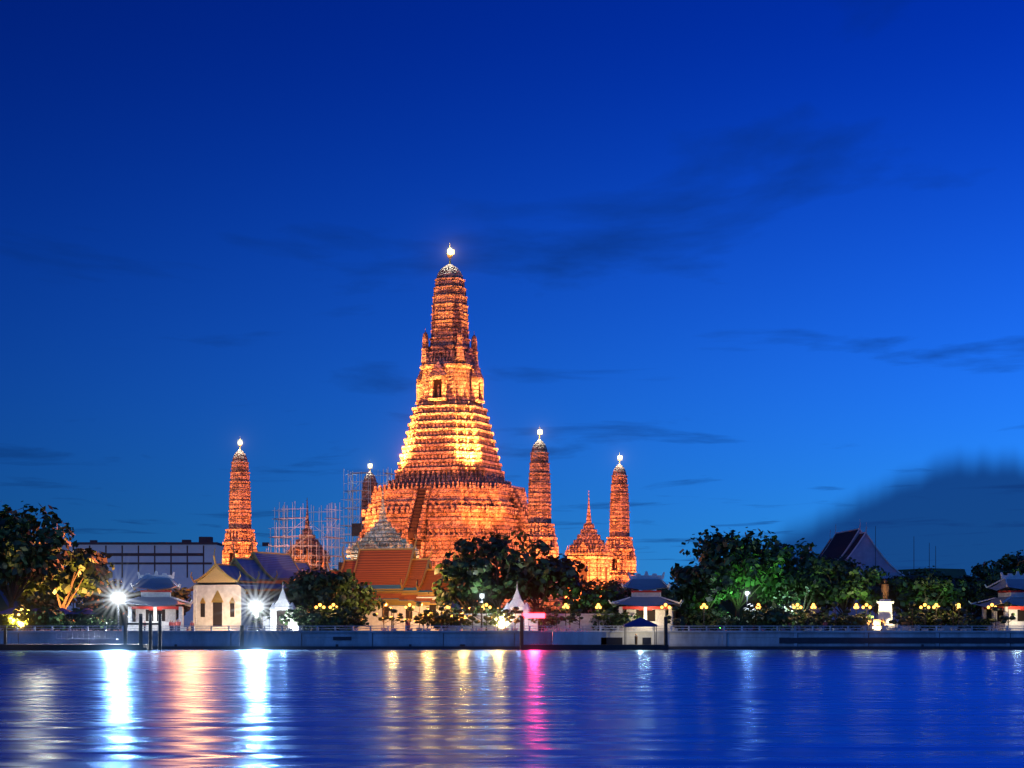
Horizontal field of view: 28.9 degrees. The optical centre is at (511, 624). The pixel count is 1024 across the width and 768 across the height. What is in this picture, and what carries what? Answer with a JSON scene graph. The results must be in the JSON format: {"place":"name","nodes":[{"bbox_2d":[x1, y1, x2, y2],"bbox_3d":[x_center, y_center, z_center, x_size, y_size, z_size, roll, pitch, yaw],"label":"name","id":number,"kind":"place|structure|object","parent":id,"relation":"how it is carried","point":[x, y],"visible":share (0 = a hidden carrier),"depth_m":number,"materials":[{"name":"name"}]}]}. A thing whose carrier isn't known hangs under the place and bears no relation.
{"place":"outdoors","nodes":[
{"label":"outdoors","id":0,"kind":"place"},
{"bbox_2d":[304,614,614,630],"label":"temple wall","id":1,"kind":"structure","parent":0,"point":[585,622],"depth_m":288.80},
{"bbox_2d":[0,627,977,630],"bbox_3d":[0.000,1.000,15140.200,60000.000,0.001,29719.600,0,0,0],"label":"ground sheet","id":2,"kind":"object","parent":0,"point":[614,630],"depth_m":338.60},
{"bbox_2d":[0,613,17,630],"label":"shrub","id":3,"kind":"object","parent":2,"relation":"on","point":[5,622],"visible":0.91,"depth_m":287.84,"materials":[{"name":"green plant"}]},
{"bbox_2d":[0,501,76,630],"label":"tree","id":4,"kind":"object","parent":2,"relation":"on","point":[25,555],"visible":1,"depth_m":294.75,"materials":[{"name":"green plant"}]},
{"bbox_2d":[3,573,78,629],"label":"bush","id":5,"kind":"object","parent":2,"relation":"on","point":[40,600],"visible":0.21,"depth_m":356.84,"materials":[{"name":"green plant"}]},
{"bbox_2d":[13,603,69,630],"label":"shrub","id":6,"kind":"object","parent":2,"relation":"on","point":[34,618],"visible":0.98,"depth_m":285.41,"materials":[{"name":"green plant"}]},
{"bbox_2d":[0,608,99,630],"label":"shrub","id":7,"kind":"object","parent":2,"relation":"on","point":[66,611],"visible":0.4,"depth_m":289.61,"materials":[{"name":"green plant"}]},
{"bbox_2d":[9,543,114,630],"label":"tree","id":8,"kind":"object","parent":2,"relation":"on","point":[87,577],"visible":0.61,"depth_m":314.78,"materials":[{"name":"green plant"}]},
{"bbox_2d":[47,619,81,630],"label":"shrub","id":9,"kind":"object","parent":2,"relation":"on","point":[67,623],"visible":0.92,"depth_m":286.30,"materials":[{"name":"green plant"}]},
{"bbox_2d":[66,603,127,630],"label":"shrub","id":10,"kind":"object","parent":2,"relation":"on","point":[99,609],"visible":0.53,"depth_m":290.58,"materials":[{"name":"green plant"}]},
{"bbox_2d":[77,610,122,630],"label":"shrub","id":11,"kind":"object","parent":2,"relation":"on","point":[97,612],"visible":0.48,"depth_m":289.35,"materials":[{"name":"green plant"}]},
{"bbox_2d":[85,615,116,630],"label":"shrub","id":12,"kind":"object","parent":2,"relation":"on","point":[94,622],"visible":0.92,"depth_m":285.88,"materials":[{"name":"green plant"}]},
{"bbox_2d":[71,579,131,630],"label":"tree","id":13,"kind":"object","parent":2,"relation":"on","point":[99,599],"visible":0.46,"depth_m":329.87,"materials":[{"name":"green plant"}]},
{"bbox_2d":[101,604,135,630],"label":"shrub","id":14,"kind":"object","parent":2,"relation":"on","point":[121,612],"visible":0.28,"depth_m":292.42,"materials":[{"name":"green plant"}]},
{"bbox_2d":[105,588,140,611],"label":"tree","id":15,"kind":"object","parent":2,"relation":"on","point":[133,594],"visible":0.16,"depth_m":377.78,"materials":[{"name":"green plant"}]},
{"bbox_2d":[117,571,192,630],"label":"pavilion","id":16,"kind":"structure","parent":2,"relation":"on","point":[155,599],"depth_m":287.45,"materials":[{"name":"white paint"}]},
{"bbox_2d":[147,587,192,619],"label":"tree","id":17,"kind":"object","parent":2,"relation":"on","point":[180,594],"visible":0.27,"depth_m":337.45,"materials":[{"name":"green plant"}]},
{"bbox_2d":[62,537,319,627],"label":"building","id":18,"kind":"structure","parent":2,"relation":"on","point":[183,559],"depth_m":470.00,"materials":[{"name":"grey concrete"}]},
{"bbox_2d":[186,537,325,630],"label":"temple building","id":19,"kind":"structure","parent":2,"relation":"on","point":[230,594],"depth_m":295.16,"materials":[{"name":"white paint"}]},
{"bbox_2d":[251,609,270,630],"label":"topiary","id":20,"kind":"object","parent":2,"relation":"on","point":[257,617],"visible":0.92,"depth_m":283.10,"materials":[{"name":"green plant"}]},
{"bbox_2d":[263,586,303,630],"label":"gate","id":21,"kind":"structure","parent":2,"relation":"on","point":[281,603],"depth_m":288.07,"materials":[{"name":"white paint"}]},
{"bbox_2d":[279,609,292,630],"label":"topiary","id":22,"kind":"object","parent":2,"relation":"on","point":[287,614],"visible":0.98,"depth_m":283.45,"materials":[{"name":"green plant"}]},
{"bbox_2d":[286,605,331,630],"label":"shrub","id":23,"kind":"object","parent":2,"relation":"on","point":[314,617],"visible":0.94,"depth_m":283.76,"materials":[{"name":"green plant"}]},
{"bbox_2d":[280,567,355,608],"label":"tree","id":24,"kind":"object","parent":2,"relation":"on","point":[315,587],"visible":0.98,"depth_m":293.93,"materials":[{"name":"green plant"}]},
{"bbox_2d":[302,604,366,630],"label":"shrub","id":25,"kind":"object","parent":2,"relation":"on","point":[341,611],"visible":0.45,"depth_m":286.25,"materials":[{"name":"green plant"}]},
{"bbox_2d":[322,611,368,630],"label":"shrub","id":26,"kind":"object","parent":2,"relation":"on","point":[337,621],"visible":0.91,"depth_m":284.42,"materials":[{"name":"green plant"}]},
{"bbox_2d":[343,607,362,630],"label":"topiary","id":27,"kind":"object","parent":2,"relation":"on","point":[350,617],"visible":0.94,"depth_m":284.27,"materials":[{"name":"green plant"}]},
{"bbox_2d":[326,579,385,616],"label":"tree","id":28,"kind":"object","parent":2,"relation":"on","point":[362,594],"visible":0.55,"depth_m":300.56,"materials":[{"name":"green plant"}]},
{"bbox_2d":[372,602,394,630],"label":"topiary","id":29,"kind":"object","parent":2,"relation":"on","point":[383,617],"visible":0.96,"depth_m":285.57,"materials":[{"name":"green plant"}]},
{"bbox_2d":[313,534,473,630],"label":"temple building","id":30,"kind":"structure","parent":2,"relation":"on","point":[400,579],"depth_m":310.06,"materials":[{"name":"orange tile"}]},
{"bbox_2d":[389,609,403,630],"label":"topiary","id":31,"kind":"object","parent":2,"relation":"on","point":[399,615],"visible":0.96,"depth_m":283.24,"materials":[{"name":"green plant"}]},
{"bbox_2d":[418,609,436,630],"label":"topiary","id":32,"kind":"object","parent":2,"relation":"on","point":[424,618],"visible":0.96,"depth_m":283.03,"materials":[{"name":"green plant"}]},
{"bbox_2d":[358,248,527,606],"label":"temple tower","id":33,"kind":"structure","parent":2,"relation":"on","point":[447,488],"depth_m":392.68,"materials":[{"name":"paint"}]},
{"bbox_2d":[417,607,471,629],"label":"shrub","id":34,"kind":"object","parent":2,"relation":"on","point":[444,616],"visible":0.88,"depth_m":285.46,"materials":[{"name":"green plant"}]},
{"bbox_2d":[428,565,511,611],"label":"tree","id":35,"kind":"object","parent":2,"relation":"on","point":[454,598],"visible":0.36,"depth_m":298.11,"materials":[{"name":"green plant"}]},
{"bbox_2d":[463,607,479,630],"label":"topiary","id":36,"kind":"object","parent":2,"relation":"on","point":[472,609],"visible":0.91,"depth_m":284.64,"materials":[{"name":"green plant"}]},
{"bbox_2d":[471,602,492,630],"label":"topiary","id":37,"kind":"object","parent":2,"relation":"on","point":[481,604],"visible":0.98,"depth_m":285.54,"materials":[{"name":"green plant"}]},
{"bbox_2d":[434,528,554,609],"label":"tree","id":38,"kind":"object","parent":2,"relation":"on","point":[472,567],"visible":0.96,"depth_m":292.12,"materials":[{"name":"green plant"}]},
{"bbox_2d":[0,568,990,627],"bbox_3d":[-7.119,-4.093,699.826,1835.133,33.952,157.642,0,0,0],"label":"distant tree line","id":39,"kind":"object","parent":2,"relation":"on","point":[724,605],"visible":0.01,"depth_m":656.63,"materials":[{"name":"green plant"}]},
{"bbox_2d":[470,604,522,625],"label":"shrub","id":40,"kind":"object","parent":2,"relation":"on","point":[493,612],"visible":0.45,"depth_m":288.65,"materials":[{"name":"green plant"}]},
{"bbox_2d":[502,609,515,630],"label":"topiary","id":41,"kind":"object","parent":2,"relation":"on","point":[506,611],"visible":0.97,"depth_m":282.97,"materials":[{"name":"green plant"}]},
{"bbox_2d":[504,587,538,630],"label":"gate","id":42,"kind":"structure","parent":2,"relation":"on","point":[516,601],"depth_m":288.44,"materials":[{"name":"white paint"}]},
{"bbox_2d":[523,613,544,630],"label":"red sign","id":43,"kind":"object","parent":2,"relation":"on","point":[533,615],"visible":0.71,"depth_m":284.43,"materials":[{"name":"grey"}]},
{"bbox_2d":[494,553,587,630],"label":"tree","id":44,"kind":"object","parent":2,"relation":"on","point":[564,573],"visible":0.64,"depth_m":296.87,"materials":[{"name":"green plant"}]},
{"bbox_2d":[528,617,559,630],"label":"shrub","id":45,"kind":"object","parent":2,"relation":"on","point":[547,622],"visible":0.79,"depth_m":287.12,"materials":[{"name":"green plant"}]},
{"bbox_2d":[530,604,564,614],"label":"shrub","id":46,"kind":"object","parent":2,"relation":"on","point":[548,609],"visible":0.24,"depth_m":290.27,"materials":[{"name":"green plant"}]},
{"bbox_2d":[547,602,565,630],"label":"topiary","id":47,"kind":"object","parent":2,"relation":"on","point":[556,614],"visible":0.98,"depth_m":285.74,"materials":[{"name":"green plant"}]},
{"bbox_2d":[559,602,580,630],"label":"topiary","id":48,"kind":"object","parent":2,"relation":"on","point":[569,604],"visible":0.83,"depth_m":285.60,"materials":[{"name":"green plant"}]},
{"bbox_2d":[483,602,666,629],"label":"wall","id":49,"kind":"structure","parent":2,"relation":"on","point":[559,609],"depth_m":360.15,"materials":[{"name":"paint"}]},
{"bbox_2d":[222,440,257,563],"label":"tower","id":50,"kind":"structure","parent":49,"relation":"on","point":[239,534],"depth_m":381.34,"materials":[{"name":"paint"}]},
{"bbox_2d":[266,502,347,569],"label":"scaffolding","id":51,"kind":"object","parent":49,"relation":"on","point":[284,546],"visible":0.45,"depth_m":409.89,"materials":[{"name":"grey metal"}]},
{"bbox_2d":[286,500,330,570],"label":"mondop","id":52,"kind":"structure","parent":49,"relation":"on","point":[312,551],"depth_m":409.24,"materials":[{"name":"orange stone"}]},
{"bbox_2d":[339,468,394,561],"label":"scaffold","id":53,"kind":"object","parent":49,"relation":"on","point":[356,528],"visible":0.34,"depth_m":434.25,"materials":[{"name":"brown metal"}]},
{"bbox_2d":[360,463,377,529],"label":"tower","id":54,"kind":"structure","parent":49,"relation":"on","point":[365,494],"depth_m":436.92,"materials":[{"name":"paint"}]},
{"bbox_2d":[346,488,418,558],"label":"mondop","id":55,"kind":"structure","parent":49,"relation":"on","point":[382,533],"depth_m":367.99,"materials":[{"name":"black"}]},
{"bbox_2d":[509,426,563,608],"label":"tower","id":56,"kind":"structure","parent":49,"relation":"on","point":[539,525],"depth_m":360.11,"materials":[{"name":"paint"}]},
{"bbox_2d":[564,493,612,598],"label":"mondop","id":57,"kind":"structure","parent":49,"relation":"on","point":[590,550],"depth_m":385.82,"materials":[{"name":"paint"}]},
{"bbox_2d":[606,452,636,596],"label":"tower","id":58,"kind":"structure","parent":49,"relation":"on","point":[619,543],"depth_m":415.22,"materials":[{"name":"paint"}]},
{"bbox_2d":[568,609,582,630],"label":"topiary","id":59,"kind":"object","parent":2,"relation":"on","point":[572,616],"visible":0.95,"depth_m":283.41,"materials":[{"name":"green plant"}]},
{"bbox_2d":[562,576,623,613],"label":"tree","id":60,"kind":"object","parent":2,"relation":"on","point":[588,596],"visible":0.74,"depth_m":298.75,"materials":[{"name":"green plant"}]},
{"bbox_2d":[589,607,632,630],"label":"shrub","id":61,"kind":"object","parent":2,"relation":"on","point":[622,622],"visible":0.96,"depth_m":287.08,"materials":[{"name":"green plant"}]},
{"bbox_2d":[598,586,637,613],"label":"tree","id":62,"kind":"object","parent":2,"relation":"on","point":[629,590],"visible":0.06,"depth_m":304.63,"materials":[{"name":"green plant"}]},
{"bbox_2d":[608,571,682,630],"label":"pavilion","id":63,"kind":"structure","parent":2,"relation":"on","point":[646,601],"depth_m":289.40,"materials":[{"name":"grey tile"}]},
{"bbox_2d":[657,580,708,630],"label":"tree","id":64,"kind":"object","parent":2,"relation":"on","point":[671,593],"visible":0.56,"depth_m":297.84,"materials":[{"name":"green plant"}]},
{"bbox_2d":[670,560,745,630],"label":"tree","id":65,"kind":"object","parent":2,"relation":"on","point":[718,583],"visible":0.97,"depth_m":297.01,"materials":[{"name":"green plant"}]},
{"bbox_2d":[682,606,737,630],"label":"shrub","id":66,"kind":"object","parent":2,"relation":"on","point":[694,617],"visible":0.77,"depth_m":291.14,"materials":[{"name":"green plant"}]},
{"bbox_2d":[708,616,743,630],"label":"shrub","id":67,"kind":"object","parent":2,"relation":"on","point":[730,623],"visible":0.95,"depth_m":285.44,"materials":[{"name":"green plant"}]},
{"bbox_2d":[679,526,792,630],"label":"tree","id":68,"kind":"object","parent":2,"relation":"on","point":[742,556],"visible":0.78,"depth_m":301.31,"materials":[{"name":"green plant"}]},
{"bbox_2d":[723,596,774,630],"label":"tree","id":69,"kind":"object","parent":2,"relation":"on","point":[754,605],"visible":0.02,"depth_m":329.58,"materials":[{"name":"green plant"}]},
{"bbox_2d":[742,603,795,630],"bbox_3d":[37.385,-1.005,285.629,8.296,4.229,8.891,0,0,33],"label":"shrub","id":70,"kind":"object","parent":2,"relation":"on","point":[772,617],"visible":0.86,"depth_m":283.69,"materials":[{"name":"green plant"}]},
{"bbox_2d":[728,538,819,630],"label":"tree","id":71,"kind":"object","parent":2,"relation":"on","point":[758,594],"visible":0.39,"depth_m":306.08,"materials":[{"name":"green plant"}]},
{"bbox_2d":[763,571,836,630],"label":"tree","id":72,"kind":"object","parent":2,"relation":"on","point":[791,585],"visible":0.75,"depth_m":302.27,"materials":[{"name":"green plant"}]},
{"bbox_2d":[797,609,816,630],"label":"topiary","id":73,"kind":"object","parent":2,"relation":"on","point":[811,617],"visible":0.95,"depth_m":283.48,"materials":[{"name":"green plant"}]},
{"bbox_2d":[781,608,833,630],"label":"shrub","id":74,"kind":"object","parent":2,"relation":"on","point":[819,616],"visible":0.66,"depth_m":287.20,"materials":[{"name":"green plant"}]},
{"bbox_2d":[795,555,868,630],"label":"tree","id":75,"kind":"object","parent":2,"relation":"on","point":[846,574],"visible":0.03,"depth_m":328.88,"materials":[{"name":"green plant"}]},
{"bbox_2d":[826,602,844,630],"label":"topiary","id":76,"kind":"object","parent":2,"relation":"on","point":[834,604],"visible":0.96,"depth_m":285.59,"materials":[{"name":"green plant"}]},
{"bbox_2d":[795,554,889,630],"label":"tree","id":77,"kind":"object","parent":2,"relation":"on","point":[852,585],"visible":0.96,"depth_m":300.16,"materials":[{"name":"green plant"}]},
{"bbox_2d":[791,522,904,627],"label":"building","id":78,"kind":"structure","parent":2,"relation":"on","point":[858,544],"depth_m":455.04,"materials":[{"name":"black tile"}]},
{"bbox_2d":[834,611,873,630],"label":"shrub","id":79,"kind":"object","parent":2,"relation":"on","point":[861,620],"visible":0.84,"depth_m":284.94,"materials":[{"name":"green plant"}]},
{"bbox_2d":[860,580,911,630],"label":"king statue","id":80,"kind":"object","parent":2,"relation":"on","point":[885,611],"visible":0.74,"depth_m":289.96,"materials":[{"name":"white stone"}]},
{"bbox_2d":[873,578,906,626],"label":"tree","id":81,"kind":"object","parent":2,"relation":"on","point":[881,593],"visible":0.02,"depth_m":320.63,"materials":[{"name":"green plant"}]},
{"bbox_2d":[888,607,906,630],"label":"topiary","id":82,"kind":"object","parent":2,"relation":"on","point":[899,618],"visible":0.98,"depth_m":284.29,"materials":[{"name":"green plant"}]},
{"bbox_2d":[901,602,920,630],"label":"topiary","id":83,"kind":"object","parent":2,"relation":"on","point":[911,604],"visible":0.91,"depth_m":285.71,"materials":[{"name":"green plant"}]},
{"bbox_2d":[885,566,944,627],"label":"tree","id":84,"kind":"object","parent":2,"relation":"on","point":[925,571],"visible":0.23,"depth_m":306.92,"materials":[{"name":"green plant"}]},
{"bbox_2d":[914,609,928,630],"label":"topiary","id":85,"kind":"object","parent":2,"relation":"on","point":[922,614],"visible":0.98,"depth_m":283.53,"materials":[{"name":"green plant"}]},
{"bbox_2d":[892,604,957,630],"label":"shrub","id":86,"kind":"object","parent":2,"relation":"on","point":[914,612],"visible":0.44,"depth_m":289.78,"materials":[{"name":"green plant"}]},
{"bbox_2d":[892,572,964,630],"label":"tree","id":87,"kind":"object","parent":2,"relation":"on","point":[940,592],"visible":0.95,"depth_m":298.09,"materials":[{"name":"green plant"}]},
{"bbox_2d":[908,607,967,630],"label":"shrub","id":88,"kind":"object","parent":2,"relation":"on","point":[945,620],"visible":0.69,"depth_m":287.64,"materials":[{"name":"green plant"}]},
{"bbox_2d":[903,608,973,630],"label":"bush","id":89,"kind":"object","parent":2,"relation":"on","point":[916,626],"depth_m":325.90,"materials":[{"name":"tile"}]},
{"bbox_2d":[942,602,963,630],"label":"topiary","id":90,"kind":"object","parent":2,"relation":"on","point":[952,618],"visible":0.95,"depth_m":285.69,"materials":[{"name":"green plant"}]},
{"bbox_2d":[958,609,973,630],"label":"topiary","id":91,"kind":"object","parent":2,"relation":"on","point":[969,615],"visible":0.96,"depth_m":283.21,"materials":[{"name":"green plant"}]},
{"bbox_2d":[948,574,990,630],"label":"tree","id":92,"kind":"object","parent":2,"relation":"on","point":[971,581],"visible":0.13,"depth_m":304.33,"materials":[{"name":"green plant"}]},
{"bbox_2d":[946,578,999,630],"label":"tree","id":93,"kind":"object","parent":2,"relation":"on","point":[988,593],"visible":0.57,"depth_m":298.92,"materials":[{"name":"green plant"}]},
{"bbox_2d":[963,616,990,630],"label":"shrub","id":94,"kind":"object","parent":2,"relation":"on","point":[983,623],"visible":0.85,"depth_m":291.89,"materials":[{"name":"green plant"}]},
{"bbox_2d":[969,571,1023,630],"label":"pavilion","id":95,"kind":"structure","parent":2,"relation":"on","point":[1009,584],"depth_m":290.31,"materials":[{"name":"grey tile"}]},
{"bbox_2d":[970,551,1023,582],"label":"tree","id":96,"kind":"object","parent":2,"relation":"on","point":[1004,561],"visible":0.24,"depth_m":309.18,"materials":[{"name":"green plant"}]},
{"bbox_2d":[989,607,1005,630],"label":"topiary","id":97,"kind":"object","parent":2,"relation":"on","point":[995,609],"visible":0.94,"depth_m":284.46,"materials":[{"name":"green plant"}]},
{"bbox_2d":[985,562,1023,590],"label":"tree","id":98,"kind":"object","parent":2,"relation":"on","point":[996,577],"visible":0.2,"depth_m":300.76,"materials":[{"name":"green plant"}]},
{"bbox_2d":[999,602,1015,630],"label":"topiary","id":99,"kind":"object","parent":2,"relation":"on","point":[1012,616],"visible":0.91,"depth_m":285.58,"materials":[{"name":"green plant"}]},
{"bbox_2d":[0,649,1023,767],"bbox_3d":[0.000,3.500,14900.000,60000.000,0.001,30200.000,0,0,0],"label":"river water","id":100,"kind":"structure","parent":0,"point":[519,708],"depth_m":82.81,"materials":[{"name":"blue liquid"}]},
{"bbox_2d":[0,614,668,649],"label":"piers","id":101,"kind":"structure","parent":100,"relation":"in","point":[580,641],"depth_m":274.10,"materials":[{"name":"concrete"}]},
{"bbox_2d":[623,617,656,644],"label":"pier tent","id":102,"kind":"object","parent":101,"relation":"on","point":[640,622],"visible":1,"depth_m":275.39,"materials":[{"name":"blue fabric"}]},
{"bbox_2d":[0,626,1023,648],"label":"quay wall","id":103,"kind":"structure","parent":100,"relation":"in","point":[688,639],"depth_m":279.95,"materials":[{"name":"concrete"}]},
{"bbox_2d":[0,0,1023,589],"label":"sky","id":104,"kind":"structure","parent":0,"point":[765,257],"materials":[{"name":"blue"}]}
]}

